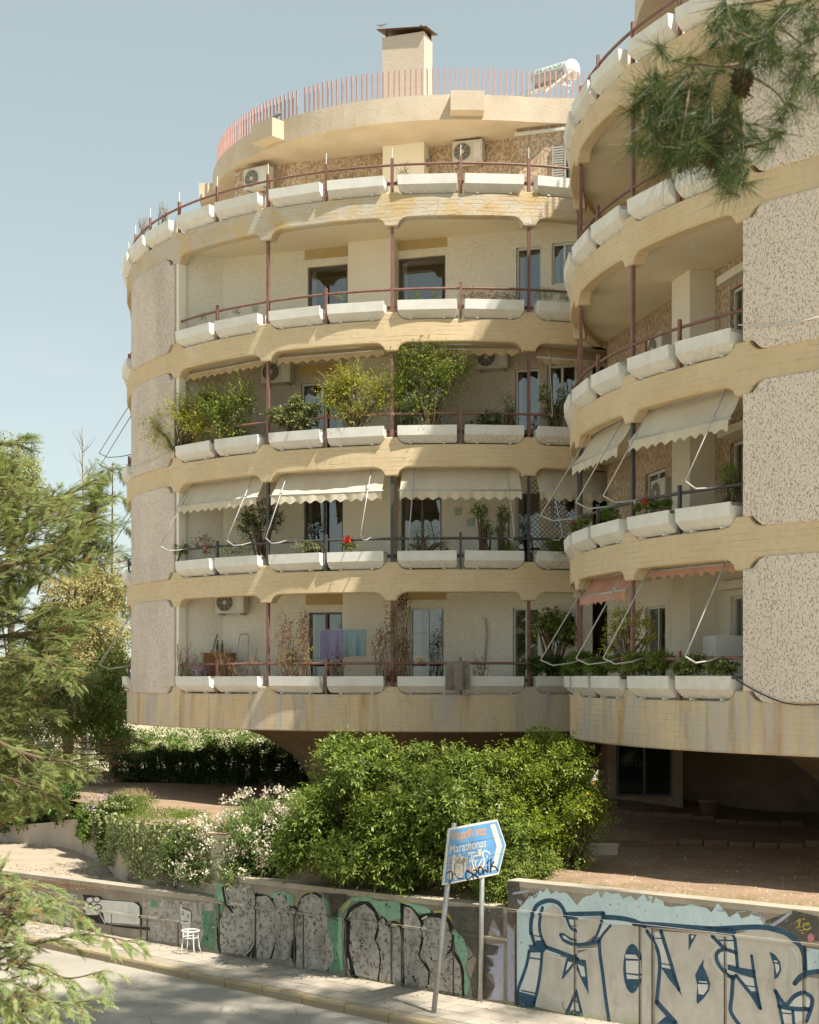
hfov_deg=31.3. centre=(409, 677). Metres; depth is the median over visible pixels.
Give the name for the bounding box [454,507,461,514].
wall tile
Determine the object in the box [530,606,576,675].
fig plant
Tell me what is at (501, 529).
topiary
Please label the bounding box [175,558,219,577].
planter
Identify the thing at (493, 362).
air conditioner
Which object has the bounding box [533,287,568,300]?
dry lavender
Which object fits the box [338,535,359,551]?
geranium
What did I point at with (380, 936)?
graffiti wall
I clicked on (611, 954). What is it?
graffiti wall
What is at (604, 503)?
window
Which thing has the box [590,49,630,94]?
planter
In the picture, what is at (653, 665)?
balcony plant
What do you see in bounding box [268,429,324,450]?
planter
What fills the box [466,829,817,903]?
pebbles
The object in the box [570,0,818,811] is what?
apartment building
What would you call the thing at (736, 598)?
glazed door
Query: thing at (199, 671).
succulent
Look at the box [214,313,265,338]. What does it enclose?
planter
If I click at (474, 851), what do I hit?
road sign
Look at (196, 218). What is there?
planter
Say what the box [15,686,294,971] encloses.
ground
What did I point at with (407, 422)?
glazed door
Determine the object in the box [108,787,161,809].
feather grass
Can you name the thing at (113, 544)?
awning
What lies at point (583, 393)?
planter
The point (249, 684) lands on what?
planter
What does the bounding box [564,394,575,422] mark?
planter
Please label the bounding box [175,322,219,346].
planter
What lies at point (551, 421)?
balcony plant
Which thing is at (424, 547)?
balcony plant
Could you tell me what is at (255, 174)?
air conditioner
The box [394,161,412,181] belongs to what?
dry plant
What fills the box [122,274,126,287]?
planter
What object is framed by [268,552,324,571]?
planter
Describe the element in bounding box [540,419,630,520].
awning
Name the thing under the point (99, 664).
awning
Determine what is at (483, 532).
topiary
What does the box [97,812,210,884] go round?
ivy
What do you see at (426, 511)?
glazed door
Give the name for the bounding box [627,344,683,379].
planter
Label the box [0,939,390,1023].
road
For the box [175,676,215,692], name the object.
planter
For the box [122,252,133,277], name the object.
planter
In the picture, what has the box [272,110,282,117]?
pigeon
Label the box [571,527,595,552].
planter
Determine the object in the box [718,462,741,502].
balcony plant
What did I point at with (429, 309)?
planter
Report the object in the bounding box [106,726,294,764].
ivy bank
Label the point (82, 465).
bare tree
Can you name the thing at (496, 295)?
dry lavender
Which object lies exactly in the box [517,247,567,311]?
glazed door
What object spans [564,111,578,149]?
planter
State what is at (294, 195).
planter
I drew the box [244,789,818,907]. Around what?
garden ground
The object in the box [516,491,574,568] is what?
glazed door
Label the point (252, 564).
planter
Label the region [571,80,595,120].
planter
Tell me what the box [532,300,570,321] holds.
planter
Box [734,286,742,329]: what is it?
glazed door
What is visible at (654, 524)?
planter
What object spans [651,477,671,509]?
air conditioner
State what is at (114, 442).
awning
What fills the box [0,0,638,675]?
sky
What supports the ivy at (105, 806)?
attached to the planter wall at (118, 869)
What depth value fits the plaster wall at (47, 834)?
38.68 m
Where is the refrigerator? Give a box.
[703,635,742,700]
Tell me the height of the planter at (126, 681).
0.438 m
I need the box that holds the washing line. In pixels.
[319,627,394,629]
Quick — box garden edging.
[579,809,818,848]
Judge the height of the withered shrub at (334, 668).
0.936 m
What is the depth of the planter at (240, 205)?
36.96 m
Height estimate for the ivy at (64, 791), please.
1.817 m
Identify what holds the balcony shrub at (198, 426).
in the planter at (196, 451)
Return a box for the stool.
[179,928,201,954]
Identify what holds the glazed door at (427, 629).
in the apartment building at (391, 245)
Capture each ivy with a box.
[0,777,84,835]
[71,799,98,846]
[88,791,138,854]
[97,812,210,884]
[518,654,570,675]
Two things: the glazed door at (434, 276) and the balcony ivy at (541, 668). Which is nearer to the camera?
the balcony ivy at (541, 668)
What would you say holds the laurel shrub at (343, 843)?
on the garden ground at (780, 865)
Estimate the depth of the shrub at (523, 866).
26.14 m
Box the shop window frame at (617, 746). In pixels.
[616,745,672,796]
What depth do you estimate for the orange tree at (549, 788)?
27.35 m
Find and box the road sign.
[431,819,505,1012]
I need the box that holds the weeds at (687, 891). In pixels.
[528,876,818,906]
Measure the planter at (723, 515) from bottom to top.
0.438 m
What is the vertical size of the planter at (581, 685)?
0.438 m
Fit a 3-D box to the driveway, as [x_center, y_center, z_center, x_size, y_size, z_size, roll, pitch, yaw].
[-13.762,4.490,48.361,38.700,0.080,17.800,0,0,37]
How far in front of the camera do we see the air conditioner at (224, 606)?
38.77 m
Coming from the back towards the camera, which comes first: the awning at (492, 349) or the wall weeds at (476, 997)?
the awning at (492, 349)
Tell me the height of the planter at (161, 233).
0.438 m
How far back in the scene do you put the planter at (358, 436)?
35.59 m
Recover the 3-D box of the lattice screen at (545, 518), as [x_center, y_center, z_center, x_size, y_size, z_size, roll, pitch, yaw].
[3.447,-3.887,36.010,0.929,1.965,0.018,0,0,-2]
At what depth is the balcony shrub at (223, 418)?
37.34 m
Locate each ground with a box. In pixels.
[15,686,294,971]
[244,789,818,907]
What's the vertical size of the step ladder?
1.689 m
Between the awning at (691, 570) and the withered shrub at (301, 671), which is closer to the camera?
the awning at (691, 570)
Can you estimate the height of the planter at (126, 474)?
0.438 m
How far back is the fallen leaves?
26.89 m
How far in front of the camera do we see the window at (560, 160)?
38.15 m
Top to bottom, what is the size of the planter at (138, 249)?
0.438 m
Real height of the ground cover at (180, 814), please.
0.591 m
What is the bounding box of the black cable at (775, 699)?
[736,679,818,705]
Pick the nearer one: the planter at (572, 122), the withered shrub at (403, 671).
the planter at (572, 122)
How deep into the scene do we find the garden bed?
41.20 m
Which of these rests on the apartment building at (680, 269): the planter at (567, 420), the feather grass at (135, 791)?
the planter at (567, 420)
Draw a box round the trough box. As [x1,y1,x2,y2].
[589,843,619,855]
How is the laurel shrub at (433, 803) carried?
on the garden ground at (780, 865)
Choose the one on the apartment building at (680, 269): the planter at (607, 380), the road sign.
the planter at (607, 380)
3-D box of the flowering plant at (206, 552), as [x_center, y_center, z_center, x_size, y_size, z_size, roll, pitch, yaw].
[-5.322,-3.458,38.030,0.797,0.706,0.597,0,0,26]
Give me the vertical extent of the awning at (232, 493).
1.884 m
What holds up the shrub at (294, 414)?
in the planter at (299, 439)
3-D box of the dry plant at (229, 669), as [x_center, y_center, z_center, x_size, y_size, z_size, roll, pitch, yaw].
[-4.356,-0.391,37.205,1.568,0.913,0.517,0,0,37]
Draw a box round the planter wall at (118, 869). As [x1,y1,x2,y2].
[108,823,233,894]
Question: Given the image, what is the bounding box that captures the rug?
[445,661,469,689]
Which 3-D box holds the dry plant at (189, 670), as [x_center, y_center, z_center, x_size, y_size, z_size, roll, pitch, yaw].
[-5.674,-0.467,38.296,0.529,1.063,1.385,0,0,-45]
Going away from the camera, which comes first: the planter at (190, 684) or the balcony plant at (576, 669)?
the balcony plant at (576, 669)
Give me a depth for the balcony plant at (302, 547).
36.18 m
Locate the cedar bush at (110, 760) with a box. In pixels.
[21,735,150,784]
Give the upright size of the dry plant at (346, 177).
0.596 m
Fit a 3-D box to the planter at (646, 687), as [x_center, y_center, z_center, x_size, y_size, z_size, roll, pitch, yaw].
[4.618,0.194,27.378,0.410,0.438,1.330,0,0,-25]
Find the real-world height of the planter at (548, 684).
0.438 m
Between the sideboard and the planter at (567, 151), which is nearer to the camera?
the planter at (567, 151)
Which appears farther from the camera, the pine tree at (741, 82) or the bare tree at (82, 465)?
the bare tree at (82, 465)
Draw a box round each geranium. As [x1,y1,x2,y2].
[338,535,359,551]
[630,501,645,514]
[640,498,660,512]
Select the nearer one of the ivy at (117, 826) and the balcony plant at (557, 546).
the ivy at (117, 826)
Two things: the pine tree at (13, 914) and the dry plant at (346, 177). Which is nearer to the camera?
the pine tree at (13, 914)
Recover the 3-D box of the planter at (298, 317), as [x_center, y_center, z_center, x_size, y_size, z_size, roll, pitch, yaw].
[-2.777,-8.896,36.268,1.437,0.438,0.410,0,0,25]
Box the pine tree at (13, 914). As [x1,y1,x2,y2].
[0,850,154,1023]
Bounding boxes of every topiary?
[466,502,495,550]
[494,505,511,550]
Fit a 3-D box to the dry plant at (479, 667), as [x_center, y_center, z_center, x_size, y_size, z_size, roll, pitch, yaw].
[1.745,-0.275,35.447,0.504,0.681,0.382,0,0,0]
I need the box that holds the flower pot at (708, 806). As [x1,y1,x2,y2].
[698,799,718,814]
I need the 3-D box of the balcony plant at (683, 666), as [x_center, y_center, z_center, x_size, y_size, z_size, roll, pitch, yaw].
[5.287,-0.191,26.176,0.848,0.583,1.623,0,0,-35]
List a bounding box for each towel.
[320,630,343,659]
[343,629,365,656]
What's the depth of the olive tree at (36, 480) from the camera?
61.76 m
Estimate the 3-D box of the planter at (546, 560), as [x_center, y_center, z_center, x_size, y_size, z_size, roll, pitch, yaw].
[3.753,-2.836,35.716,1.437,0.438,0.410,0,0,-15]
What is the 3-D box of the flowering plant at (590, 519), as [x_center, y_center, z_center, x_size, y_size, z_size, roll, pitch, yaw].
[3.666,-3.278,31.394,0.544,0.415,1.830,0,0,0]
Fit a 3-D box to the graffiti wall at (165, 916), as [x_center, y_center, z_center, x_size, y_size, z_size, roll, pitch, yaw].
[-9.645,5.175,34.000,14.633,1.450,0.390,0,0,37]
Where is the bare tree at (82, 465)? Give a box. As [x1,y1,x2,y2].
[48,429,116,769]
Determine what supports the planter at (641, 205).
on the apartment building at (680, 269)
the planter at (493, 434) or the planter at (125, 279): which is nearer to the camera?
the planter at (493, 434)
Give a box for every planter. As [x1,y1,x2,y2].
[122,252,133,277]
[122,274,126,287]
[122,358,131,380]
[122,464,131,484]
[122,570,131,587]
[122,676,131,691]
[128,235,148,261]
[145,220,177,248]
[175,204,219,231]
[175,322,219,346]
[175,440,219,462]
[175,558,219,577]
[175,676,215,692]
[214,192,265,219]
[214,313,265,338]
[214,434,265,456]
[214,555,265,574]
[214,676,265,693]
[268,182,324,207]
[268,305,324,328]
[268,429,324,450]
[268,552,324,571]
[268,676,324,693]
[327,175,387,199]
[327,301,387,323]
[327,426,387,446]
[327,551,387,570]
[327,676,387,693]
[397,173,457,194]
[397,299,457,319]
[397,425,457,444]
[397,550,457,569]
[397,676,457,693]
[463,173,523,193]
[463,299,523,318]
[463,424,523,444]
[463,550,523,569]
[463,676,523,693]
[532,175,572,198]
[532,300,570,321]
[532,426,569,445]
[532,551,570,569]
[532,676,570,693]
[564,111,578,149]
[564,145,569,168]
[564,252,576,285]
[564,280,570,297]
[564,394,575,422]
[564,416,569,428]
[564,535,574,558]
[564,676,574,695]
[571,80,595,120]
[571,378,600,408]
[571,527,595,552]
[571,676,595,696]
[572,229,595,264]
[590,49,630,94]
[590,205,630,245]
[590,362,629,395]
[590,519,629,546]
[591,676,627,698]
[627,13,684,60]
[627,179,683,219]
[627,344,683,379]
[627,510,683,538]
[627,676,682,699]
[675,0,740,31]
[675,328,743,365]
[675,502,742,531]
[675,676,742,700]
[676,155,742,198]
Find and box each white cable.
[131,449,170,466]
[738,316,818,325]
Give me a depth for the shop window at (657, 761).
38.54 m
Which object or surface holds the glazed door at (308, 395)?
in the apartment building at (391, 245)
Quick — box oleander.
[150,784,308,901]
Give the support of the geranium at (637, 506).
in the planter at (654, 524)
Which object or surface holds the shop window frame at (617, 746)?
in the apartment building at (680, 269)
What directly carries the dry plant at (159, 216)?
in the planter at (161, 233)
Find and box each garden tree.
[0,647,111,774]
[0,732,78,781]
[43,640,153,770]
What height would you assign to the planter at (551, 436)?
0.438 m
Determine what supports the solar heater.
on the apartment building at (391, 245)
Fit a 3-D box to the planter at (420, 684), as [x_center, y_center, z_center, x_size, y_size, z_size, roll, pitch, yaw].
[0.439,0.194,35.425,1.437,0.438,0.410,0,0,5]
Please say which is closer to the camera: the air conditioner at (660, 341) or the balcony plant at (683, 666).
the balcony plant at (683, 666)
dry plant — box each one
[137,201,169,234]
[177,640,212,675]
[210,645,260,675]
[327,163,361,179]
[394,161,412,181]
[472,653,489,675]
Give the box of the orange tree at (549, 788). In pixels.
[474,715,621,868]
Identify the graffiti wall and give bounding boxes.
[0,868,215,952]
[215,874,507,1004]
[506,878,818,1023]
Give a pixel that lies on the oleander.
(250, 846)
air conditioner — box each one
[215,596,247,615]
[244,165,273,193]
[261,363,293,386]
[452,139,484,167]
[476,353,509,372]
[648,330,671,350]
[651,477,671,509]
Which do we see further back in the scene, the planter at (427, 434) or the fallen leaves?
the planter at (427, 434)
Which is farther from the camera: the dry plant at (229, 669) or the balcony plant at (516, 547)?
the dry plant at (229, 669)
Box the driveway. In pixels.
[0,803,312,882]
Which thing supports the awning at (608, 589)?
attached to the apartment building at (680, 269)
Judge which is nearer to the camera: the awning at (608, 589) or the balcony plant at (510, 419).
the awning at (608, 589)
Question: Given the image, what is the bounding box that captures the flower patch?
[75,789,113,816]
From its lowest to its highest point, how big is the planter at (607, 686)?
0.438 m
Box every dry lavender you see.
[462,285,520,299]
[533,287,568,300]
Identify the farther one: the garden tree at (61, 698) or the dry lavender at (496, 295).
the garden tree at (61, 698)
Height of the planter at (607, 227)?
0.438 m
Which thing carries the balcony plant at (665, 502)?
in the planter at (654, 524)
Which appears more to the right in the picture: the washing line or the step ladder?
the washing line
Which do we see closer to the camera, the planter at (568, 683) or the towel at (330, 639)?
the planter at (568, 683)
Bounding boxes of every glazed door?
[302,382,342,447]
[305,500,342,571]
[309,265,347,323]
[310,612,341,693]
[399,256,444,299]
[400,378,441,444]
[402,497,441,569]
[410,607,443,694]
[513,608,574,693]
[516,369,572,436]
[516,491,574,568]
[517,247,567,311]
[648,458,740,538]
[648,599,741,697]
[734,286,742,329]
[734,441,742,502]
[734,595,742,634]
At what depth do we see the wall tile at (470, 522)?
37.20 m
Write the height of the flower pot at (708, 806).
0.450 m
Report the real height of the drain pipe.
1.332 m
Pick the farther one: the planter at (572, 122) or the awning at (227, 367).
the awning at (227, 367)
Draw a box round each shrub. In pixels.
[131,383,214,454]
[187,369,264,458]
[265,725,427,896]
[272,611,313,675]
[311,358,402,427]
[325,643,349,675]
[352,738,542,899]
[368,588,415,686]
[373,335,477,424]
[468,838,570,904]
[557,819,619,870]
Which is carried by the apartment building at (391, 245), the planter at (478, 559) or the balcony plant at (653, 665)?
the planter at (478, 559)
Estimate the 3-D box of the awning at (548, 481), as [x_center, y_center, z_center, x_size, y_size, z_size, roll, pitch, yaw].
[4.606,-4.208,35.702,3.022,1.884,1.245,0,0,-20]
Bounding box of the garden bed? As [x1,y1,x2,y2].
[0,770,372,833]
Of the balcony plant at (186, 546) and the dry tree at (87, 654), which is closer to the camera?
the balcony plant at (186, 546)
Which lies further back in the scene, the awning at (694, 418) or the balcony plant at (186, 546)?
the balcony plant at (186, 546)
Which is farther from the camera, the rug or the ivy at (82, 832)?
the ivy at (82, 832)
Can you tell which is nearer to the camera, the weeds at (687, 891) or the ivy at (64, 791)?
the weeds at (687, 891)
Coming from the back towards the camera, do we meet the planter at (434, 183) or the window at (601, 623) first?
the window at (601, 623)
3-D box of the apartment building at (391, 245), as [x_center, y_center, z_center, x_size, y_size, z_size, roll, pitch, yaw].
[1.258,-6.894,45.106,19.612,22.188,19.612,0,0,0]
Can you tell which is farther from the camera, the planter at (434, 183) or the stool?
the planter at (434, 183)
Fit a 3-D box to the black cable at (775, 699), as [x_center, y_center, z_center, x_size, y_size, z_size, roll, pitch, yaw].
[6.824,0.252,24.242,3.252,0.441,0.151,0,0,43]
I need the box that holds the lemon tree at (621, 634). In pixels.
[597,602,659,675]
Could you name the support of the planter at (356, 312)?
on the apartment building at (391, 245)
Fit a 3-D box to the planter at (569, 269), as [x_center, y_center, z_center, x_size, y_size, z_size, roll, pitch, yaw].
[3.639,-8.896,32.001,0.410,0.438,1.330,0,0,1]
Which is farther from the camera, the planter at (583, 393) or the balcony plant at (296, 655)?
the balcony plant at (296, 655)
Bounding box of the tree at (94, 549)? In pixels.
[57,457,184,771]
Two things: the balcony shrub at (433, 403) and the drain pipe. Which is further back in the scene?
the drain pipe
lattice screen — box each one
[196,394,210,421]
[531,480,567,552]
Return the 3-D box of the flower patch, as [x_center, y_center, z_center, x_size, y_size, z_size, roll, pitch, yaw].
[-7.311,3.068,34.470,1.213,0.861,1.178,0,0,-23]
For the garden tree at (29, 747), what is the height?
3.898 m
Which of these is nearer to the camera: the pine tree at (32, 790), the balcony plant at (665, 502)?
the pine tree at (32, 790)
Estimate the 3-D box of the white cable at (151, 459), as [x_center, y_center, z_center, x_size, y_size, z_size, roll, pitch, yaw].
[-7.149,-5.985,40.053,0.132,0.171,2.962,0,0,-31]
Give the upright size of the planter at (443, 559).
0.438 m
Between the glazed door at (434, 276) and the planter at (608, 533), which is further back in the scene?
the glazed door at (434, 276)
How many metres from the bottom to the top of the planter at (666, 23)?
0.438 m
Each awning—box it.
[98,613,130,668]
[99,403,130,469]
[99,508,130,569]
[160,476,262,550]
[186,357,262,380]
[265,469,383,543]
[276,346,384,364]
[398,468,522,539]
[400,344,519,355]
[536,345,606,417]
[536,469,606,540]
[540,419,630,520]
[540,573,630,665]
[603,390,738,502]
[603,561,734,664]
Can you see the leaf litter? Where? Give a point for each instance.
(67, 881)
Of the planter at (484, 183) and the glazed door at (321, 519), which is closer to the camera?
the planter at (484, 183)
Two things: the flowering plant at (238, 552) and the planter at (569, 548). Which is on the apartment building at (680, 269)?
the planter at (569, 548)
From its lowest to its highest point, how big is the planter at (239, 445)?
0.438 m
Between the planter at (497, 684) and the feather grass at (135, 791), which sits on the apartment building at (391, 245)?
the planter at (497, 684)
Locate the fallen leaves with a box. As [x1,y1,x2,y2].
[32,922,614,1023]
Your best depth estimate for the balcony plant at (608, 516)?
29.10 m
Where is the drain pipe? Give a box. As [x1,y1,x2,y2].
[482,617,486,669]
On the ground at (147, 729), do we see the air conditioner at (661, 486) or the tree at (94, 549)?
the tree at (94, 549)
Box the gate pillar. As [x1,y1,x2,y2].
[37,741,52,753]
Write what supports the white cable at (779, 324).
attached to the apartment building at (680, 269)
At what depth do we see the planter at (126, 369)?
42.09 m
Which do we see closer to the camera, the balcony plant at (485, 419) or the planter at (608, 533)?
the planter at (608, 533)
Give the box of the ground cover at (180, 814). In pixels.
[117,793,213,822]
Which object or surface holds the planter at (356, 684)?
on the apartment building at (391, 245)
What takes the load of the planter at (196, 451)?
on the apartment building at (391, 245)
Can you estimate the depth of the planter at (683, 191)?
26.25 m
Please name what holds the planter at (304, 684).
on the apartment building at (391, 245)
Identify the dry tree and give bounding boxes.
[15,553,130,759]
[25,632,130,758]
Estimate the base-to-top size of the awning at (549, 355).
1.881 m
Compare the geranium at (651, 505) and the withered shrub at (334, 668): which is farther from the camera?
the withered shrub at (334, 668)
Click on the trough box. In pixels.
(609, 849)
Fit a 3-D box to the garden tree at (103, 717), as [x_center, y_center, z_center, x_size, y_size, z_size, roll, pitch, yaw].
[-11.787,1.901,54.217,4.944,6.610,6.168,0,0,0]
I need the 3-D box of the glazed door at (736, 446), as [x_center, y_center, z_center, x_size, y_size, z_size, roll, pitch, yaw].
[6.697,-3.595,28.194,0.191,2.070,1.600,0,0,-12]
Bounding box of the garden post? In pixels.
[87,733,91,781]
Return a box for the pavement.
[0,919,621,1023]
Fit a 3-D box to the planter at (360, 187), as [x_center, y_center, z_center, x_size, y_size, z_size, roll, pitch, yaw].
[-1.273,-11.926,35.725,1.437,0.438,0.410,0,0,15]
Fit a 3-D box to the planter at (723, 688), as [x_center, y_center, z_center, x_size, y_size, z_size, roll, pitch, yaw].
[5.360,0.194,26.080,0.410,0.438,1.330,0,0,-34]
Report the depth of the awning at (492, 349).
35.60 m
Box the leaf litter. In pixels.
[3,861,137,889]
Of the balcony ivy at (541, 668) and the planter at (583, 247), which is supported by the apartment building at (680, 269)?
the planter at (583, 247)
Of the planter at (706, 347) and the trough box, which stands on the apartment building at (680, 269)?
the planter at (706, 347)
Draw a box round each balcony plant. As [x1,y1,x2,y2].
[172,543,188,560]
[279,640,313,670]
[291,539,324,552]
[401,522,449,550]
[440,542,518,549]
[462,409,506,433]
[500,391,521,424]
[536,383,569,426]
[542,535,565,565]
[559,649,616,678]
[597,507,624,521]
[601,647,676,675]
[657,498,672,509]
[670,652,740,675]
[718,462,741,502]
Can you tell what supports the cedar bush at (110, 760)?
on the garden bed
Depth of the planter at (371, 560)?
35.58 m
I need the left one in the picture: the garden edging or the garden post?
the garden post
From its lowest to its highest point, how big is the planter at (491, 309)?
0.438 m
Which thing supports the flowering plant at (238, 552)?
in the planter at (252, 564)
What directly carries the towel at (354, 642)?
hanging from the washing line
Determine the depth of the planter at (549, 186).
35.51 m
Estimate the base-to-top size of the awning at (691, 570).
1.884 m
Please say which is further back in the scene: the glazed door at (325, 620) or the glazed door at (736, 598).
the glazed door at (325, 620)
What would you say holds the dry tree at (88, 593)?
on the ground at (147, 729)
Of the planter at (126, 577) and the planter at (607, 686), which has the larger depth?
the planter at (126, 577)
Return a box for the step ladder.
[231,633,248,693]
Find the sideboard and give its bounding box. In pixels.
[203,653,235,693]
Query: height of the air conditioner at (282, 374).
0.620 m
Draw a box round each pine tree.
[0,432,122,833]
[0,850,154,1023]
[600,0,818,219]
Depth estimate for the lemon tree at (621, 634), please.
28.61 m
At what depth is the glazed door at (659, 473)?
33.01 m
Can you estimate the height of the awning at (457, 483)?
1.884 m
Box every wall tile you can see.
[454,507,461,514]
[467,518,474,525]
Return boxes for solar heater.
[518,59,579,96]
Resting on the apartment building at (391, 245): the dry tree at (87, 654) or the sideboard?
the sideboard
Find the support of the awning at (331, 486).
attached to the apartment building at (391, 245)
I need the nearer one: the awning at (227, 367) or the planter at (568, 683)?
the planter at (568, 683)
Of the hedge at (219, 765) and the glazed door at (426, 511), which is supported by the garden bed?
the hedge at (219, 765)
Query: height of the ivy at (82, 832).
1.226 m
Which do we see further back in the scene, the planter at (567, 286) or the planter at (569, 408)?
the planter at (567, 286)
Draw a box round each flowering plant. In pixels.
[188,533,215,557]
[218,539,255,556]
[565,512,593,532]
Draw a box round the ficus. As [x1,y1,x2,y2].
[235,497,286,557]
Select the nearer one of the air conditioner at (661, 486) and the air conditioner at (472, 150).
the air conditioner at (661, 486)
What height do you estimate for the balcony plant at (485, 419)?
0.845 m
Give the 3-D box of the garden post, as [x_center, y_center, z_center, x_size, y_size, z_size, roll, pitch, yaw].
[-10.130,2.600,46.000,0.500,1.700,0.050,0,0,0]
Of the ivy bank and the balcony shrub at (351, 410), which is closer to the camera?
the balcony shrub at (351, 410)
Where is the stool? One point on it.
(187, 932)
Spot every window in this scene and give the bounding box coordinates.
[537,605,606,657]
[548,365,604,404]
[551,498,606,527]
[552,146,569,177]
[552,242,575,284]
[619,745,669,794]
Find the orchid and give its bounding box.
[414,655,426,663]
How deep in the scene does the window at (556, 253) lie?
36.68 m
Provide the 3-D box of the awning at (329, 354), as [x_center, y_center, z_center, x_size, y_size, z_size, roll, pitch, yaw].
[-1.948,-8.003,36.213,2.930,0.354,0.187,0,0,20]
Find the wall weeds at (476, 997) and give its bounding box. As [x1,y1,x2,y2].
[201,949,637,1023]
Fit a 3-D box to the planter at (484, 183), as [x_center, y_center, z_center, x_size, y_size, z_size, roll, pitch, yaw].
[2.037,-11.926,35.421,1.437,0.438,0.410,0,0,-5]
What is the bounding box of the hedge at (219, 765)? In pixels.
[108,736,311,787]
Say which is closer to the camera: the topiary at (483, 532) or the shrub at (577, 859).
the shrub at (577, 859)
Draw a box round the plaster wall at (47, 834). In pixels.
[0,819,105,863]
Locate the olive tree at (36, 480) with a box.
[0,430,50,774]
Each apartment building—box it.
[127,25,664,812]
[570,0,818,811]
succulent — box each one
[193,662,212,675]
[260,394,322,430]

